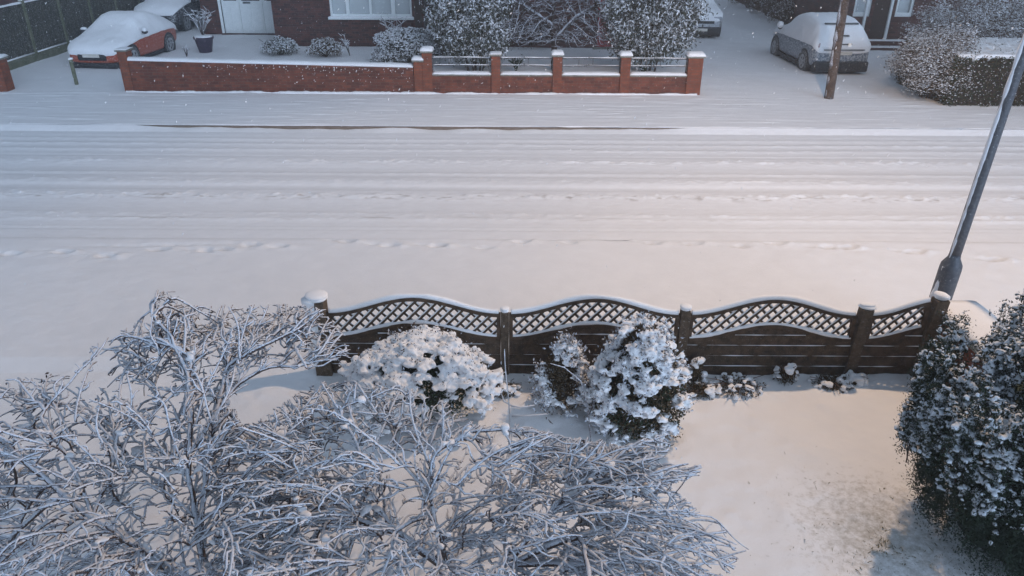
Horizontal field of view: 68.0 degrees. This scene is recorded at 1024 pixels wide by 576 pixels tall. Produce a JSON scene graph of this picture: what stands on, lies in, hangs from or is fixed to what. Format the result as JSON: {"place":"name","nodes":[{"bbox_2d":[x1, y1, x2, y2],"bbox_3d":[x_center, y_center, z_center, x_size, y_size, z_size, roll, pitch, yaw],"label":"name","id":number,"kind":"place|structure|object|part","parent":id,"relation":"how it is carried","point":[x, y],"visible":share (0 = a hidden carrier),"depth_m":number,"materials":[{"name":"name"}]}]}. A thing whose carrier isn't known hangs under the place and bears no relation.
{"place":"outdoors","nodes":[
{"label":"outdoors","id":0,"kind":"place"},
{"bbox_2d":[10,0,917,95],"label":"driveway","id":1,"kind":"structure","parent":0,"point":[749,68],"depth_m":23.81,"materials":[{"name":"white snow"}]},
{"bbox_2d":[0,0,140,70],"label":"board fence","id":2,"kind":"object","parent":1,"relation":"on","point":[61,22],"visible":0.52,"depth_m":24.12,"materials":[{"name":"dark wood"},{"name":"snow"},{"name":"concrete"}]},
{"bbox_2d":[68,57,78,84],"bbox_3d":[-11.959,-5.875,20.724,0.117,0.820,0.102,-8,28,-15],"label":"wooden post","id":3,"kind":"object","parent":1,"relation":"on","point":[72,67],"visible":0.92,"depth_m":20.68,"materials":[{"name":"wood"}]},
{"bbox_2d":[67,11,176,68],"bbox_3d":[-12.381,-8.018,24.265,2.176,1.516,4.061,2,27,4],"label":"parked car","id":4,"kind":"object","parent":1,"relation":"on","point":[150,36],"visible":0.94,"depth_m":23.39,"materials":[{"name":"red paint"}]},
{"bbox_2d":[134,0,201,31],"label":"parked car","id":5,"kind":"object","parent":1,"relation":"on","point":[181,21],"visible":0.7,"depth_m":28.87,"materials":[{"name":"black paint"}]},
{"bbox_2d":[182,45,189,56],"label":"twiggy plant","id":6,"kind":"object","parent":1,"relation":"on","point":[186,52],"visible":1,"depth_m":24.54,"materials":[{"name":"plant"}]},
{"bbox_2d":[193,34,213,52],"bbox_3d":[-10.223,-8.128,25.236,0.648,0.555,0.648,0,27,0],"label":"plant pot","id":7,"kind":"object","parent":1,"relation":"on","point":[204,43],"visible":0.98,"depth_m":25.05,"materials":[{"name":"grey plastic"}]},
{"bbox_2d":[183,6,214,34],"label":"potted shrub","id":8,"kind":"object","parent":7,"relation":"in","point":[207,21],"visible":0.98,"depth_m":24.83,"materials":[{"name":"white plant"}]},
{"bbox_2d":[258,35,299,54],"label":"garden shrub","id":9,"kind":"object","parent":1,"relation":"on","point":[280,44],"visible":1,"depth_m":24.65,"materials":[{"name":"grey plant"}]},
{"bbox_2d":[304,37,344,56],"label":"garden shrub","id":10,"kind":"object","parent":1,"relation":"on","point":[324,45],"visible":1,"depth_m":24.43,"materials":[{"name":"white plant"}]},
{"bbox_2d":[338,33,349,55],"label":"twiggy plant","id":11,"kind":"object","parent":1,"relation":"on","point":[345,42],"visible":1,"depth_m":24.57,"materials":[{"name":"white plant"}]},
{"bbox_2d":[367,47,407,61],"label":"garden shrub","id":12,"kind":"object","parent":1,"relation":"on","point":[377,55],"visible":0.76,"depth_m":23.43,"materials":[{"name":"grey plant"}]},
{"bbox_2d":[378,12,405,29],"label":"twiggy plant","id":13,"kind":"object","parent":1,"relation":"on","point":[388,27],"visible":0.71,"depth_m":25.43,"materials":[{"name":"white plant"}]},
{"bbox_2d":[372,20,441,62],"bbox_3d":[-3.268,-7.612,23.695,2.235,1.220,1.786,0,27,0],"label":"garden shrub","id":14,"kind":"object","parent":1,"relation":"on","point":[410,41],"visible":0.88,"depth_m":23.27,"materials":[{"name":"grey plant"}]},
{"bbox_2d":[114,46,705,94],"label":"garden wall","id":15,"kind":"structure","parent":1,"relation":"on","point":[419,74],"depth_m":19.91,"materials":[{"name":"red brick"}]},
{"bbox_2d":[199,0,642,49],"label":"brick house","id":16,"kind":"structure","parent":1,"relation":"on","point":[356,23],"depth_m":26.18,"materials":[{"name":"brown brick"}]},
{"bbox_2d":[221,0,243,32],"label":"garage door","id":17,"kind":"structure","parent":16,"relation":"in","point":[230,8],"depth_m":28.46,"materials":[{"name":"white paint"}]},
{"bbox_2d":[239,0,265,32],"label":"garage door","id":18,"kind":"structure","parent":16,"relation":"in","point":[252,14],"depth_m":28.45,"materials":[{"name":"white paint"}]},
{"bbox_2d":[262,0,274,32],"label":"garage door","id":19,"kind":"structure","parent":16,"relation":"in","point":[267,9],"depth_m":28.45,"materials":[{"name":"white paint"}]},
{"bbox_2d":[328,0,413,19],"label":"window","id":20,"kind":"structure","parent":16,"relation":"in","point":[349,9],"depth_m":26.04,"materials":[{"name":"white paint"}]},
{"bbox_2d":[596,0,617,46],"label":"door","id":21,"kind":"structure","parent":16,"relation":"in","point":[605,45],"depth_m":26.46,"materials":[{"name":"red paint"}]},
{"bbox_2d":[431,32,442,54],"bbox_3d":[-2.469,-8.100,25.069,0.440,0.729,0.437,0,27,0],"label":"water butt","id":22,"kind":"object","parent":1,"relation":"on","point":[438,46],"visible":0.12,"depth_m":24.93,"materials":[{"name":"black plastic"}]},
{"bbox_2d":[418,0,523,70],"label":"evergreen tree","id":23,"kind":"object","parent":1,"relation":"on","point":[473,36],"visible":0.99,"depth_m":21.56,"materials":[{"name":"green plant"}]},
{"bbox_2d":[506,58,525,70],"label":"strappy plant","id":24,"kind":"object","parent":1,"relation":"on","point":[518,61],"visible":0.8,"depth_m":22.44,"materials":[{"name":"green plant"}]},
{"bbox_2d":[506,19,550,48],"bbox_3d":[0.622,-8.836,26.307,2.248,1.068,1.861,0,27,0],"label":"garden shrub","id":25,"kind":"object","parent":1,"relation":"on","point":[538,31],"visible":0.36,"depth_m":25.93,"materials":[{"name":"white plant"}]},
{"bbox_2d":[496,0,626,68],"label":"bare tree","id":26,"kind":"object","parent":1,"relation":"on","point":[541,19],"visible":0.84,"depth_m":22.21,"materials":[{"name":"grey plant"}]},
{"bbox_2d":[633,61,649,71],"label":"strappy plant","id":27,"kind":"object","parent":1,"relation":"on","point":[643,68],"visible":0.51,"depth_m":22.18,"materials":[{"name":"green plant"}]},
{"bbox_2d":[593,0,719,71],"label":"evergreen tree","id":28,"kind":"object","parent":1,"relation":"on","point":[653,37],"visible":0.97,"depth_m":21.57,"materials":[{"name":"green plant"}]},
{"bbox_2d":[688,0,722,36],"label":"parked car","id":29,"kind":"object","parent":1,"relation":"on","point":[711,26],"visible":0.38,"depth_m":28.20,"materials":[{"name":"silver metal"}]},
{"bbox_2d":[727,0,754,7],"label":"driveway bush","id":30,"kind":"object","parent":1,"relation":"on","point":[744,2],"visible":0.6,"depth_m":36.47,"materials":[{"name":"brown plant"}]},
{"bbox_2d":[749,0,776,16],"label":"driveway bush","id":31,"kind":"object","parent":1,"relation":"on","point":[762,6],"visible":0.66,"depth_m":33.46,"materials":[{"name":"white plant"}]},
{"bbox_2d":[765,0,794,24],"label":"driveway bush","id":32,"kind":"object","parent":1,"relation":"on","point":[782,16],"visible":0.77,"depth_m":31.36,"materials":[{"name":"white plant"}]},
{"bbox_2d":[770,12,870,71],"bbox_3d":[9.640,-7.845,23.931,2.178,1.654,4.034,-1,27,-2],"label":"parked car","id":33,"kind":"object","parent":1,"relation":"on","point":[813,32],"visible":0.91,"depth_m":22.42,"materials":[{"name":"grey paint"}]},
{"bbox_3d":[9.694,-7.774,22.322,1.000,0.045,0.100,-1,27,-2],"label":"rear window","id":34,"kind":"part","parent":33,"relation":"part of","materials":[{"name":"black glass"}]},
{"bbox_2d":[737,0,1021,50],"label":"brick house","id":35,"kind":"structure","parent":1,"relation":"on","point":[881,22],"depth_m":26.69,"materials":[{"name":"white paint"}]},
{"bbox_2d":[853,0,871,16],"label":"window","id":36,"kind":"structure","parent":35,"relation":"in","point":[859,7],"depth_m":26.65,"materials":[{"name":"white paint"}]},
{"bbox_2d":[868,0,890,37],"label":"door","id":37,"kind":"structure","parent":35,"relation":"in","point":[881,8],"depth_m":26.79,"materials":[{"name":"brown wood"}]},
{"bbox_2d":[894,0,914,16],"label":"window","id":38,"kind":"structure","parent":35,"relation":"in","point":[904,9],"depth_m":26.66,"materials":[{"name":"white paint"}]},
{"bbox_2d":[890,68,898,77],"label":"garden shrub","id":39,"kind":"object","parent":1,"relation":"on","point":[893,75],"visible":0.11,"depth_m":21.82,"materials":[{"name":"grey plant"}]},
{"bbox_2d":[877,19,992,99],"bbox_3d":[10.918,-5.832,19.551,2.611,2.042,2.773,0,27,0],"label":"frosty shrub","id":40,"kind":"object","parent":1,"relation":"on","point":[938,43],"visible":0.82,"depth_m":19.08,"materials":[{"name":"grey plant"}]},
{"bbox_2d":[894,36,1023,106],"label":"hedge","id":41,"kind":"object","parent":1,"relation":"on","point":[996,56],"visible":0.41,"depth_m":18.94,"materials":[{"name":"green plant"}]},
{"bbox_2d":[899,0,1023,43],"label":"frosty shrub","id":42,"kind":"object","parent":1,"relation":"on","point":[981,19],"visible":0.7,"depth_m":21.78,"materials":[{"name":"white plant"}]},
{"bbox_2d":[982,0,1023,37],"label":"frosty shrub","id":43,"kind":"object","parent":1,"relation":"on","point":[1008,15],"visible":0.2,"depth_m":22.23,"materials":[{"name":"white plant"}]},
{"bbox_2d":[0,371,1015,575],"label":"lawn","id":44,"kind":"structure","parent":0,"point":[732,447],"depth_m":6.95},
{"bbox_2d":[0,289,351,575],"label":"bare shrub","id":45,"kind":"object","parent":44,"relation":"on","point":[101,562],"visible":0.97,"depth_m":4.99,"materials":[{"name":"grey plant"}]},
{"bbox_2d":[337,321,507,438],"bbox_3d":[-0.881,0.842,7.532,1.678,0.944,1.270,0,27,0],"label":"conifer bush","id":46,"kind":"object","parent":44,"relation":"on","point":[439,361],"visible":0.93,"depth_m":7.25,"materials":[{"name":"white plant"}]},
{"bbox_2d":[209,380,748,575],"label":"bare shrub","id":47,"kind":"object","parent":44,"relation":"on","point":[590,556],"visible":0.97,"depth_m":4.72,"materials":[{"name":"grey plant"}]},
{"bbox_2d":[494,374,521,400],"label":"garden plant","id":48,"kind":"object","parent":44,"relation":"on","point":[513,388],"visible":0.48,"depth_m":7.94,"materials":[{"name":"white plant"}]},
{"bbox_2d":[501,349,548,516],"bbox_3d":[0.100,1.202,6.038,0.370,1.657,0.034,2,27,3],"label":"sapling","id":49,"kind":"object","parent":44,"relation":"on","point":[508,403],"visible":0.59,"depth_m":5.90,"materials":[{"name":"white plant"}]},
{"bbox_2d":[523,326,595,424],"bbox_3d":[0.516,0.847,7.612,0.707,0.958,0.687,-19,33,-33],"label":"conifer bush","id":50,"kind":"object","parent":44,"relation":"on","point":[567,351],"visible":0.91,"depth_m":7.53,"materials":[{"name":"green plant"}]},
{"bbox_2d":[550,363,596,441],"bbox_3d":[0.493,1.276,5.936,0.432,1.622,0.013,0,27,0],"label":"sapling","id":51,"kind":"object","parent":44,"relation":"on","point":[584,395],"visible":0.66,"depth_m":5.71,"materials":[{"name":"brown plant"}]},
{"bbox_2d":[301,289,950,375],"bbox_3d":[1.169,0.523,8.111,6.725,1.094,0.251,0,27,0],"label":"trellis fence","id":52,"kind":"object","parent":44,"relation":"on","point":[762,347],"visible":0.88,"depth_m":8.06,"materials":[{"name":"brown wood"}]},
{"bbox_2d":[571,310,697,450],"bbox_3d":[1.176,0.821,7.231,1.196,1.316,1.167,0,27,0],"label":"conifer bush","id":53,"kind":"object","parent":44,"relation":"on","point":[632,373],"visible":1,"depth_m":7.02,"materials":[{"name":"white plant"}]},
{"bbox_2d":[687,356,707,388],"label":"garden plant","id":54,"kind":"object","parent":44,"relation":"on","point":[698,370],"visible":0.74,"depth_m":8.02,"materials":[{"name":"green plant"}]},
{"bbox_2d":[683,380,715,399],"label":"garden plant","id":55,"kind":"object","parent":44,"relation":"on","point":[703,389],"visible":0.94,"depth_m":7.93,"materials":[{"name":"green plant"}]},
{"bbox_2d":[709,370,765,399],"bbox_3d":[2.372,1.040,8.047,0.649,0.227,0.473,0,27,0],"label":"garden plant","id":56,"kind":"object","parent":44,"relation":"on","point":[716,380],"visible":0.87,"depth_m":7.98,"materials":[{"name":"white plant"}]},
{"bbox_2d":[772,357,799,385],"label":"garden plant","id":57,"kind":"object","parent":44,"relation":"on","point":[784,372],"visible":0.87,"depth_m":8.12,"materials":[{"name":"white plant"}]},
{"bbox_2d":[807,373,855,393],"bbox_3d":[3.425,1.020,8.122,0.483,0.171,0.361,0,27,0],"label":"garden plant","id":58,"kind":"object","parent":44,"relation":"on","point":[845,383],"visible":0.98,"depth_m":8.07,"materials":[{"name":"white plant"}]},
{"bbox_2d":[843,369,868,386],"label":"garden plant","id":59,"kind":"object","parent":44,"relation":"on","point":[859,379],"visible":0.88,"depth_m":8.13,"materials":[{"name":"white plant"}]},
{"bbox_2d":[890,288,1023,575],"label":"bush","id":60,"kind":"object","parent":44,"relation":"on","point":[971,422],"visible":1,"depth_m":5.52,"materials":[{"name":"green plant"}]},
{"bbox_2d":[932,300,1013,384],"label":"brick wall","id":61,"kind":"structure","parent":44,"relation":"on","point":[981,321],"depth_m":7.75,"materials":[{"name":"concrete"}]},
{"bbox_2d":[0,124,1023,241],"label":"road","id":62,"kind":"structure","parent":0,"point":[757,185],"depth_m":13.98,"materials":[{"name":"white snow"}]},
{"bbox_2d":[0,237,1023,373],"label":"pavement","id":63,"kind":"structure","parent":0,"point":[52,319],"depth_m":10.41,"materials":[{"name":"white snow"}]},
{"bbox_2d":[929,32,1023,299],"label":"street lamp","id":64,"kind":"object","parent":63,"relation":"on","point":[948,274],"visible":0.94,"depth_m":8.09,"materials":[{"name":"galvanised steel"},{"name":"snow"}]},
{"bbox_2d":[0,91,1023,128],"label":"pavement","id":65,"kind":"structure","parent":0,"point":[508,110],"depth_m":18.49,"materials":[{"name":"white snow"}]},
{"bbox_2d":[126,90,696,94],"bbox_3d":[-2.655,-5.128,20.071,15.073,0.146,0.146,0,27,0],"label":"snow drift","id":66,"kind":"object","parent":65,"relation":"on","point":[353,92],"visible":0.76,"depth_m":20.03,"materials":[{"name":"white snow"}]},
{"bbox_2d":[824,0,851,99],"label":"telegraph pole","id":67,"kind":"object","parent":65,"relation":"on","point":[836,52],"visible":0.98,"depth_m":19.16,"materials":[{"name":"brown wood"}]},
{"bbox_2d":[4,0,1022,461],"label":"falling snow","id":68,"kind":"structure","parent":0,"point":[454,72],"depth_m":12.91,"materials":[{"name":"white snow"}]},
{"bbox_2d":[749,452,1000,575],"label":"grass","id":69,"kind":"structure","parent":0,"point":[884,541],"depth_m":6.12,"materials":[{"name":"green plant"}]},
{"label":"ground","id":70,"kind":"structure","parent":0,"visible":0},
{"bbox_2d":[0,54,14,91],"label":"brick gatepost","id":71,"kind":"object","parent":70,"relation":"on","point":[6,83],"visible":0.69,"depth_m":19.98,"materials":[{"name":"brick"}]},
{"bbox_2d":[0,0,25,5],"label":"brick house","id":72,"kind":"structure","parent":70,"relation":"on","point":[4,2],"depth_m":29.23,"materials":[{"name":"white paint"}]},
{"bbox_2d":[143,125,676,129],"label":"kerb","id":73,"kind":"structure","parent":70,"relation":"on","point":[413,127],"depth_m":17.18,"materials":[{"name":"stone"}]},
{"bbox_2d":[0,123,1023,129],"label":"kerb snow","id":74,"kind":"structure","parent":73,"relation":"on","point":[533,126],"depth_m":17.21,"materials":[{"name":"white snow"}]}
]}

